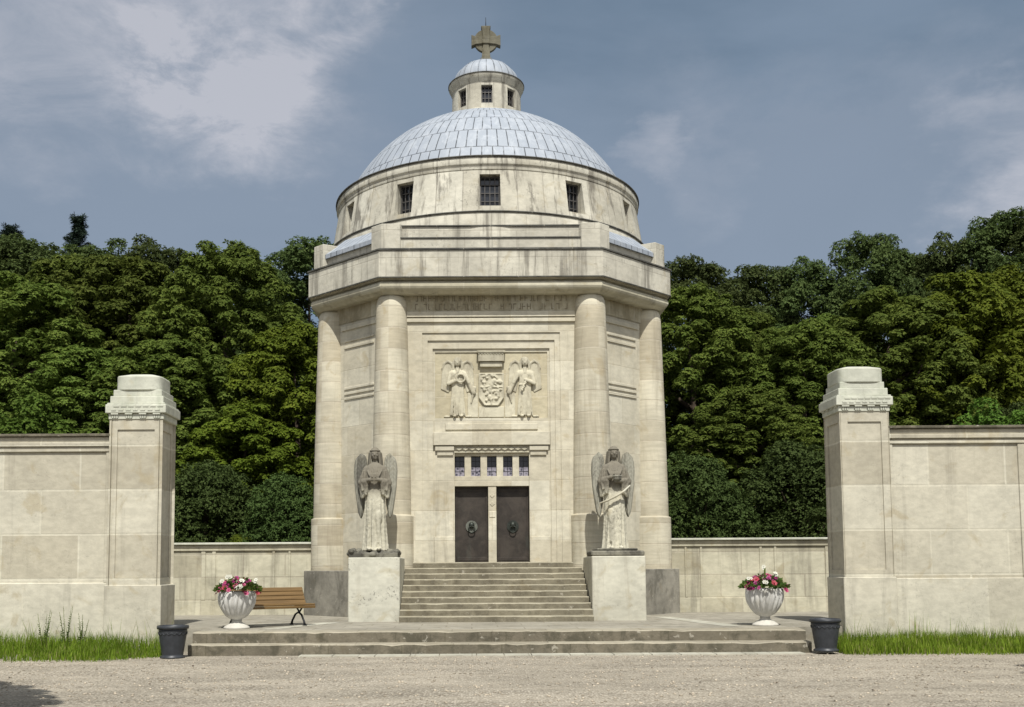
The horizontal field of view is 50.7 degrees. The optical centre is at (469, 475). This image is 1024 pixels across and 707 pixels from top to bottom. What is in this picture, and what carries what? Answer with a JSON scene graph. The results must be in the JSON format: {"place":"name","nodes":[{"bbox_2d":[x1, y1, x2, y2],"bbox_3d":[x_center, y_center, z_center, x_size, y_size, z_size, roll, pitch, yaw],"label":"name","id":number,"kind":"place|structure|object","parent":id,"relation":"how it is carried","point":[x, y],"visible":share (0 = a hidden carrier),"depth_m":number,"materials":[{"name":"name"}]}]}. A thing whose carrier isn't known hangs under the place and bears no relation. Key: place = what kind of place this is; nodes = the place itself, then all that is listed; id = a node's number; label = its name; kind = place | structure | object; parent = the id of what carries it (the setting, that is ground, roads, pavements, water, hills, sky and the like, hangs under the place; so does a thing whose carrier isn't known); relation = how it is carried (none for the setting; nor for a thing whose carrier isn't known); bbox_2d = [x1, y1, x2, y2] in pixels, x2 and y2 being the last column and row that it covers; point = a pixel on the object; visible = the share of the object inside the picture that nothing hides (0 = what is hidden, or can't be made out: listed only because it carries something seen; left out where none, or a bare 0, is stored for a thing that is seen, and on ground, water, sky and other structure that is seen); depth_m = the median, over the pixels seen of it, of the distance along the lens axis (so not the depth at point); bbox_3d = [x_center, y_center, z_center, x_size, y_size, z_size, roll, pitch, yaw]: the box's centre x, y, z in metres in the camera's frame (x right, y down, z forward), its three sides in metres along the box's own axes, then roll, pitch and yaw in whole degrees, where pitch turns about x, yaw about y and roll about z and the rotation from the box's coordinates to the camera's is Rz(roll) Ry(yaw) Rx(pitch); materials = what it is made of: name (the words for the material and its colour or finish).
{"place":"outdoors","nodes":[
{"label":"outdoors","id":0,"kind":"place"},
{"bbox_2d":[0,648,1023,706],"bbox_3d":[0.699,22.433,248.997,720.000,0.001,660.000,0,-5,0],"label":"gravel ground","id":1,"kind":"structure","parent":0,"point":[531,689],"depth_m":16.23,"materials":[{"name":"beige gravel"}]},
{"bbox_2d":[0,222,23,275],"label":"pine tree","id":2,"kind":"object","parent":1,"relation":"on","point":[8,229],"visible":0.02,"depth_m":61.25,"materials":[{"name":"green plant"}]},
{"bbox_2d":[0,288,41,403],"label":"chestnut tree","id":3,"kind":"object","parent":1,"relation":"on","point":[1,397],"visible":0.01,"depth_m":43.99,"materials":[{"name":"green plant"}]},
{"bbox_2d":[0,232,63,287],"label":"woodland tree","id":4,"kind":"object","parent":1,"relation":"on","point":[19,254],"visible":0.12,"depth_m":55.35,"materials":[{"name":"green plant"}]},
{"bbox_2d":[0,393,78,433],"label":"leafy bush","id":5,"kind":"object","parent":1,"relation":"on","point":[11,425],"visible":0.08,"depth_m":33.95,"materials":[{"name":"green plant"}]},
{"bbox_2d":[38,611,51,644],"bbox_3d":[-8.568,3.146,21.721,0.286,0.908,0.178,0,-5,0],"label":"weed","id":6,"kind":"object","parent":1,"relation":"on","point":[46,633],"visible":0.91,"depth_m":21.71,"materials":[{"name":"green plant"}]},
{"bbox_2d":[0,433,109,644],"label":"boundary wall","id":7,"kind":"structure","parent":1,"relation":"on","point":[53,517],"depth_m":22.60,"materials":[{"name":"stone"}]},
{"bbox_2d":[0,270,109,428],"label":"chestnut tree","id":8,"kind":"object","parent":1,"relation":"on","point":[44,298],"visible":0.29,"depth_m":41.20,"materials":[{"name":"green plant"}]},
{"bbox_2d":[59,606,72,643],"bbox_3d":[-8.162,3.112,21.809,0.277,0.986,0.157,-2,-5,20],"label":"weed","id":9,"kind":"object","parent":1,"relation":"on","point":[69,628],"visible":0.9,"depth_m":21.82,"materials":[{"name":"green plant"}]},
{"bbox_2d":[1,253,139,417],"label":"chestnut tree","id":10,"kind":"object","parent":1,"relation":"on","point":[45,267],"visible":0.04,"depth_m":47.44,"materials":[{"name":"green plant"}]},
{"bbox_2d":[63,212,90,254],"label":"pine tree","id":11,"kind":"object","parent":1,"relation":"on","point":[78,235],"visible":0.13,"depth_m":61.12,"materials":[{"name":"green plant"}]},
{"bbox_2d":[0,616,161,662],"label":"grass","id":12,"kind":"structure","parent":1,"relation":"on","point":[100,648],"depth_m":21.20,"materials":[{"name":"green plant"}]},
{"bbox_2d":[77,614,88,644],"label":"weed","id":13,"kind":"object","parent":1,"relation":"on","point":[81,632],"visible":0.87,"depth_m":21.86,"materials":[{"name":"green plant"}]},
{"bbox_2d":[0,342,181,476],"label":"chestnut tree","id":14,"kind":"object","parent":1,"relation":"on","point":[70,360],"visible":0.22,"depth_m":38.24,"materials":[{"name":"green plant"}]},
{"bbox_2d":[61,238,127,319],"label":"woodland tree","id":15,"kind":"object","parent":1,"relation":"on","point":[89,249],"visible":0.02,"depth_m":58.35,"materials":[{"name":"green plant"}]},
{"bbox_2d":[15,254,236,423],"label":"chestnut tree","id":16,"kind":"object","parent":1,"relation":"on","point":[132,277],"visible":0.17,"depth_m":44.67,"materials":[{"name":"green plant"}]},
{"bbox_2d":[103,374,179,650],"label":"gate pillar","id":17,"kind":"structure","parent":1,"relation":"on","point":[142,411],"depth_m":22.59,"materials":[{"name":"stone"}]},
{"bbox_2d":[107,233,220,407],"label":"woodland tree","id":18,"kind":"object","parent":1,"relation":"on","point":[153,252],"visible":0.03,"depth_m":55.66,"materials":[{"name":"green plant"}]},
{"bbox_2d":[67,338,262,537],"bbox_3d":[-11.085,0.074,39.661,7.892,10.312,7.503,4,-7,-44],"label":"chestnut tree","id":19,"kind":"object","parent":1,"relation":"on","point":[182,357],"visible":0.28,"depth_m":38.46,"materials":[{"name":"green plant"}]},
{"bbox_2d":[157,624,188,658],"bbox_3d":[-5.742,3.199,20.860,0.610,0.625,0.610,0,-5,0],"label":"plant pot","id":20,"kind":"object","parent":1,"relation":"on","point":[172,638],"visible":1,"depth_m":20.65,"materials":[{"name":"plastic"}]},
{"bbox_2d":[174,459,266,542],"bbox_3d":[-8.160,2.064,33.440,4.178,5.331,4.557,-3,-6,32],"label":"yew bush","id":21,"kind":"object","parent":1,"relation":"on","point":[212,490],"visible":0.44,"depth_m":32.61,"materials":[{"name":"green plant"}]},
{"bbox_2d":[134,239,315,504],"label":"chestnut tree","id":22,"kind":"object","parent":1,"relation":"on","point":[242,262],"visible":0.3,"depth_m":43.11,"materials":[{"name":"green plant"}]},
{"bbox_2d":[224,534,252,542],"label":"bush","id":23,"kind":"object","parent":1,"relation":"on","point":[237,538],"visible":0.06,"depth_m":31.89,"materials":[{"name":"green plant"}]},
{"bbox_2d":[174,401,313,541],"bbox_3d":[-7.737,1.196,37.333,5.742,7.644,6.007,2,-5,-23],"label":"lime tree","id":24,"kind":"object","parent":1,"relation":"on","point":[242,419],"visible":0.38,"depth_m":36.36,"materials":[{"name":"green plant"}]},
{"bbox_2d":[200,271,317,439],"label":"woodland tree","id":25,"kind":"object","parent":1,"relation":"on","point":[303,303],"depth_m":56.52,"materials":[{"name":"green plant"}]},
{"bbox_2d":[207,318,317,541],"bbox_3d":[-6.556,-0.397,40.118,7.119,11.348,6.869,-2,-5,14],"label":"lime tree","id":26,"kind":"object","parent":1,"relation":"on","point":[282,356],"visible":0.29,"depth_m":38.87,"materials":[{"name":"green plant"}]},
{"bbox_2d":[235,471,313,541],"bbox_3d":[-5.716,2.250,33.051,3.832,4.847,3.684,-4,-6,37],"label":"yew bush","id":27,"kind":"object","parent":1,"relation":"on","point":[296,519],"visible":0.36,"depth_m":32.34,"materials":[{"name":"green plant"}]},
{"bbox_2d":[229,234,333,473],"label":"woodland tree","id":28,"kind":"object","parent":1,"relation":"on","point":[291,258],"visible":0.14,"depth_m":53.37,"materials":[{"name":"green plant"}]},
{"bbox_2d":[188,627,811,655],"bbox_3d":[0.584,3.343,21.647,12.250,0.495,0.900,0,-5,0],"label":"terrace step","id":29,"kind":"object","parent":1,"relation":"on","point":[425,641],"visible":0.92,"depth_m":21.56,"materials":[{"name":"stone"}]},
{"bbox_2d":[174,612,842,651],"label":"terrace","id":30,"kind":"structure","parent":1,"relation":"on","point":[195,623],"depth_m":24.34,"materials":[{"name":"beige stone"}]},
{"bbox_2d":[218,591,255,628],"bbox_3d":[-4.964,2.850,22.995,0.798,0.784,0.798,0,-5,0],"label":"flower urn","id":31,"kind":"object","parent":30,"relation":"on","point":[236,607],"visible":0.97,"depth_m":22.74,"materials":[{"name":"stone"}]},
{"bbox_2d":[212,574,262,594],"bbox_3d":[-4.945,2.319,23.042,1.099,0.440,1.074,0,-5,0],"label":"flowering plant","id":32,"kind":"object","parent":31,"relation":"in","point":[243,584],"visible":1,"depth_m":22.82,"materials":[{"name":"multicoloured plant"}]},
{"bbox_2d":[173,542,310,614],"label":"court wall","id":33,"kind":"structure","parent":30,"relation":"on","point":[201,571],"depth_m":29.58,"materials":[{"name":"stone"}]},
{"bbox_2d":[224,587,314,625],"bbox_3d":[-4.464,2.890,23.780,1.976,0.846,0.859,3,-6,-33],"label":"park bench","id":34,"kind":"object","parent":30,"relation":"on","point":[284,597],"visible":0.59,"depth_m":24.09,"materials":[{"name":"brown wood"}]},
{"bbox_2d":[348,557,404,621],"bbox_3d":[-2.264,2.796,26.611,1.220,1.560,2.400,0,-5,0],"label":"pedestal","id":35,"kind":"object","parent":30,"relation":"on","point":[375,587],"visible":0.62,"depth_m":25.42,"materials":[{"name":"beige stone"}]},
{"bbox_2d":[347,447,400,557],"bbox_3d":[-2.324,0.646,26.225,1.285,2.703,1.095,0,-5,0],"label":"angel statue","id":36,"kind":"object","parent":35,"relation":"on","point":[375,481],"visible":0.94,"depth_m":26.09,"materials":[{"name":"stone"}]},
{"bbox_2d":[304,17,679,616],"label":"mausoleum","id":37,"kind":"structure","parent":30,"relation":"on","point":[490,296],"depth_m":28.27,"materials":[{"name":"stone"}]},
{"bbox_2d":[401,184,412,213],"bbox_3d":[-1.622,-7.435,29.244,0.536,0.890,0.083,-3,-5,30],"label":"window","id":38,"kind":"structure","parent":37,"relation":"in","point":[406,191],"depth_m":29.31,"materials":[{"name":"black glass"}]},
{"bbox_2d":[455,457,464,475],"bbox_3d":[-0.264,-0.243,28.324,0.245,0.542,0.028,0,-5,0],"label":"transom window","id":39,"kind":"structure","parent":37,"relation":"in","point":[459,461],"depth_m":28.32,"materials":[{"name":"grey glass"}]},
{"bbox_2d":[455,487,487,561],"bbox_3d":[0.042,1.262,28.183,0.860,1.968,0.178,0,-5,0],"label":"door","id":40,"kind":"structure","parent":37,"relation":"in","point":[471,503],"depth_m":28.19,"materials":[{"name":"brown metal"}]},
{"bbox_2d":[471,457,479,475],"bbox_3d":[0.151,-0.245,28.324,0.245,0.542,0.028,0,-5,0],"label":"transom window","id":41,"kind":"structure","parent":37,"relation":"in","point":[475,461],"depth_m":28.32,"materials":[{"name":"grey glass"}]},
{"bbox_2d":[480,177,499,205],"bbox_3d":[0.527,-7.495,28.670,0.536,0.890,0.083,0,-5,0],"label":"window","id":42,"kind":"structure","parent":37,"relation":"in","point":[489,186],"depth_m":28.69,"materials":[{"name":"black glass"}]},
{"bbox_2d":[487,456,496,475],"bbox_3d":[0.569,-0.248,28.324,0.250,0.542,0.028,0,-5,0],"label":"transom window","id":43,"kind":"structure","parent":37,"relation":"in","point":[491,460],"depth_m":28.32,"materials":[{"name":"grey glass"}]},
{"bbox_2d":[503,456,511,475],"bbox_3d":[0.986,-0.250,28.324,0.245,0.542,0.028,0,-5,0],"label":"transom window","id":44,"kind":"structure","parent":37,"relation":"in","point":[507,460],"depth_m":28.32,"materials":[{"name":"grey glass"}]},
{"bbox_2d":[496,486,528,561],"bbox_3d":[1.117,1.256,28.183,0.850,1.968,0.178,0,-5,0],"label":"door","id":45,"kind":"structure","parent":37,"relation":"in","point":[512,503],"depth_m":28.19,"materials":[{"name":"brown metal"}]},
{"bbox_2d":[519,456,527,475],"bbox_3d":[1.401,-0.252,28.324,0.245,0.542,0.028,0,-5,0],"label":"transom window","id":46,"kind":"structure","parent":37,"relation":"in","point":[523,460],"depth_m":28.32,"materials":[{"name":"grey glass"}]},
{"bbox_2d":[566,183,577,212],"bbox_3d":[2.676,-7.459,29.244,0.536,0.890,0.083,2,-5,-30],"label":"window","id":47,"kind":"structure","parent":37,"relation":"in","point":[572,190],"depth_m":29.31,"materials":[{"name":"black glass"}]},
{"bbox_2d":[399,562,593,622],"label":"stone staircase","id":48,"kind":"structure","parent":30,"relation":"on","point":[496,592],"depth_m":26.16,"materials":[{"name":"stone"}]},
{"bbox_2d":[265,617,739,628],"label":"terrace path","id":49,"kind":"structure","parent":30,"relation":"on","point":[700,621],"depth_m":24.17,"materials":[{"name":"beige stone"}]},
{"bbox_2d":[583,556,646,620],"bbox_3d":[3.511,2.763,26.611,1.270,1.560,2.400,0,-5,0],"label":"pedestal","id":50,"kind":"object","parent":30,"relation":"on","point":[616,587],"visible":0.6,"depth_m":25.42,"materials":[{"name":"stone"}]},
{"bbox_2d":[587,446,644,555],"bbox_3d":[3.503,0.606,26.263,1.260,2.682,1.150,0,-5,0],"label":"angel statue","id":51,"kind":"object","parent":50,"relation":"on","point":[612,478],"visible":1,"depth_m":26.09,"materials":[{"name":"stone"}]},
{"bbox_2d":[671,537,828,611],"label":"court wall","id":52,"kind":"structure","parent":30,"relation":"on","point":[714,573],"depth_m":29.58,"materials":[{"name":"stone"}]},
{"bbox_2d":[745,588,783,625],"bbox_3d":[6.276,2.786,22.995,0.798,0.784,0.798,4,-6,-40],"label":"flower urn","id":53,"kind":"object","parent":30,"relation":"on","point":[764,604],"visible":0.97,"depth_m":22.74,"materials":[{"name":"stone"}]},
{"bbox_2d":[738,565,790,591],"bbox_3d":[6.256,2.183,23.042,1.103,0.587,1.088,0,-5,0],"label":"flowering plant","id":54,"kind":"object","parent":53,"relation":"in","point":[757,582],"visible":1,"depth_m":22.80,"materials":[{"name":"multicoloured plant"}]},
{"bbox_2d":[298,652,805,656],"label":"paving slabs","id":55,"kind":"structure","parent":1,"relation":"on","point":[545,654],"depth_m":20.87,"materials":[{"name":"beige stone"}]},
{"bbox_2d":[667,450,765,537],"bbox_3d":[6.760,1.909,33.403,4.370,5.465,4.115,-1,-5,3],"label":"yew bush","id":56,"kind":"object","parent":1,"relation":"on","point":[693,476],"visible":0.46,"depth_m":32.57,"materials":[{"name":"green plant"}]},
{"bbox_2d":[661,253,776,463],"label":"woodland tree","id":57,"kind":"object","parent":1,"relation":"on","point":[684,272],"visible":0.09,"depth_m":56.87,"materials":[{"name":"green plant"}]},
{"bbox_2d":[660,282,790,533],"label":"chestnut tree","id":58,"kind":"object","parent":1,"relation":"on","point":[693,334],"visible":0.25,"depth_m":41.70,"materials":[{"name":"green plant"}]},
{"bbox_2d":[663,306,823,531],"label":"chestnut tree","id":59,"kind":"object","parent":1,"relation":"on","point":[764,321],"visible":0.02,"depth_m":44.35,"materials":[{"name":"green plant"}]},
{"bbox_2d":[685,264,808,410],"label":"woodland tree","id":60,"kind":"object","parent":1,"relation":"on","point":[754,277],"visible":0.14,"depth_m":57.68,"materials":[{"name":"green plant"}]},
{"bbox_2d":[670,384,826,537],"bbox_3d":[10.140,0.820,38.569,6.204,8.360,6.184,1,-5,-18],"label":"chestnut tree","id":61,"kind":"object","parent":1,"relation":"on","point":[757,406],"visible":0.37,"depth_m":37.68,"materials":[{"name":"green plant"}]},
{"bbox_2d":[722,437,826,537],"bbox_3d":[10.385,1.710,34.028,5.094,5.946,5.442,3,-6,-31],"label":"yew bush","id":62,"kind":"object","parent":1,"relation":"on","point":[803,484],"visible":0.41,"depth_m":33.27,"materials":[{"name":"green plant"}]},
{"bbox_2d":[715,317,899,535],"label":"chestnut tree","id":63,"kind":"object","parent":1,"relation":"on","point":[814,339],"visible":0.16,"depth_m":40.07,"materials":[{"name":"green plant"}]},
{"bbox_2d":[761,255,881,355],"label":"woodland tree","id":64,"kind":"object","parent":1,"relation":"on","point":[812,282],"visible":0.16,"depth_m":56.59,"materials":[{"name":"green plant"}]},
{"bbox_2d":[809,618,841,651],"bbox_3d":[6.918,3.088,21.013,0.610,0.625,0.610,0,-5,0],"label":"plant pot","id":65,"kind":"object","parent":1,"relation":"on","point":[825,632],"visible":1,"depth_m":20.81,"materials":[{"name":"plastic"}]},
{"bbox_2d":[776,313,904,435],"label":"chestnut tree","id":66,"kind":"object","parent":1,"relation":"on","point":[825,317],"depth_m":45.54,"materials":[{"name":"green plant"}]},
{"bbox_2d":[819,367,898,642],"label":"gate pillar","id":67,"kind":"structure","parent":1,"relation":"on","point":[855,405],"depth_m":22.60,"materials":[{"name":"stone"}]},
{"bbox_2d":[807,230,931,381],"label":"woodland tree","id":68,"kind":"object","parent":1,"relation":"on","point":[889,271],"visible":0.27,"depth_m":55.92,"materials":[{"name":"green plant"}]},
{"bbox_2d":[861,248,926,341],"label":"woodland tree","id":69,"kind":"object","parent":1,"relation":"on","point":[908,271],"visible":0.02,"depth_m":57.21,"materials":[{"name":"green plant"}]},
{"bbox_2d":[795,285,1004,447],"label":"chestnut tree","id":70,"kind":"object","parent":1,"relation":"on","point":[881,309],"visible":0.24,"depth_m":41.57,"materials":[{"name":"green plant"}]},
{"bbox_2d":[837,617,1023,655],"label":"grass","id":71,"kind":"structure","parent":1,"relation":"on","point":[953,643],"depth_m":21.13,"materials":[{"name":"green plant"}]},
{"bbox_2d":[876,269,1023,424],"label":"lime tree","id":72,"kind":"object","parent":1,"relation":"on","point":[987,304],"visible":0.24,"depth_m":42.63,"materials":[{"name":"green plant"}]},
{"bbox_2d":[908,231,1002,412],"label":"woodland tree","id":73,"kind":"object","parent":1,"relation":"on","point":[936,261],"visible":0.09,"depth_m":55.18,"materials":[{"name":"green plant"}]},
{"bbox_2d":[889,425,1023,637],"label":"boundary wall","id":74,"kind":"structure","parent":1,"relation":"on","point":[958,511],"depth_m":22.61,"materials":[{"name":"stone"}]},
{"bbox_2d":[931,206,1023,373],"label":"woodland tree","id":75,"kind":"object","parent":1,"relation":"on","point":[991,233],"visible":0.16,"depth_m":54.13,"materials":[{"name":"green plant"}]},
{"bbox_2d":[931,261,1023,412],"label":"lime tree","id":76,"kind":"object","parent":1,"relation":"on","point":[1003,274],"visible":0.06,"depth_m":46.07,"materials":[{"name":"green plant"}]},
{"bbox_2d":[953,396,1023,424],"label":"leafy bush","id":77,"kind":"object","parent":1,"relation":"on","point":[1016,418],"visible":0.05,"depth_m":34.23,"materials":[{"name":"green plant"}]},
{"bbox_2d":[986,400,1023,424],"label":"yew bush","id":78,"kind":"object","parent":1,"relation":"on","point":[1007,412],"visible":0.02,"depth_m":35.15,"materials":[{"name":"green plant"}]},
{"bbox_2d":[993,215,1023,382],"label":"woodland tree","id":79,"kind":"object","parent":1,"relation":"on","point":[1013,247],"visible":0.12,"depth_m":53.50,"materials":[{"name":"green plant"}]},
{"bbox_2d":[0,0,1023,369],"label":"sky","id":80,"kind":"structure","parent":0,"point":[751,132],"materials":[{"name":"blue"}]},
{"bbox_2d":[9,654,1016,704],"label":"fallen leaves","id":81,"kind":"object","parent":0,"point":[510,684],"visible":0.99,"depth_m":17.09,"materials":[{"name":"brown plant"}]}
]}

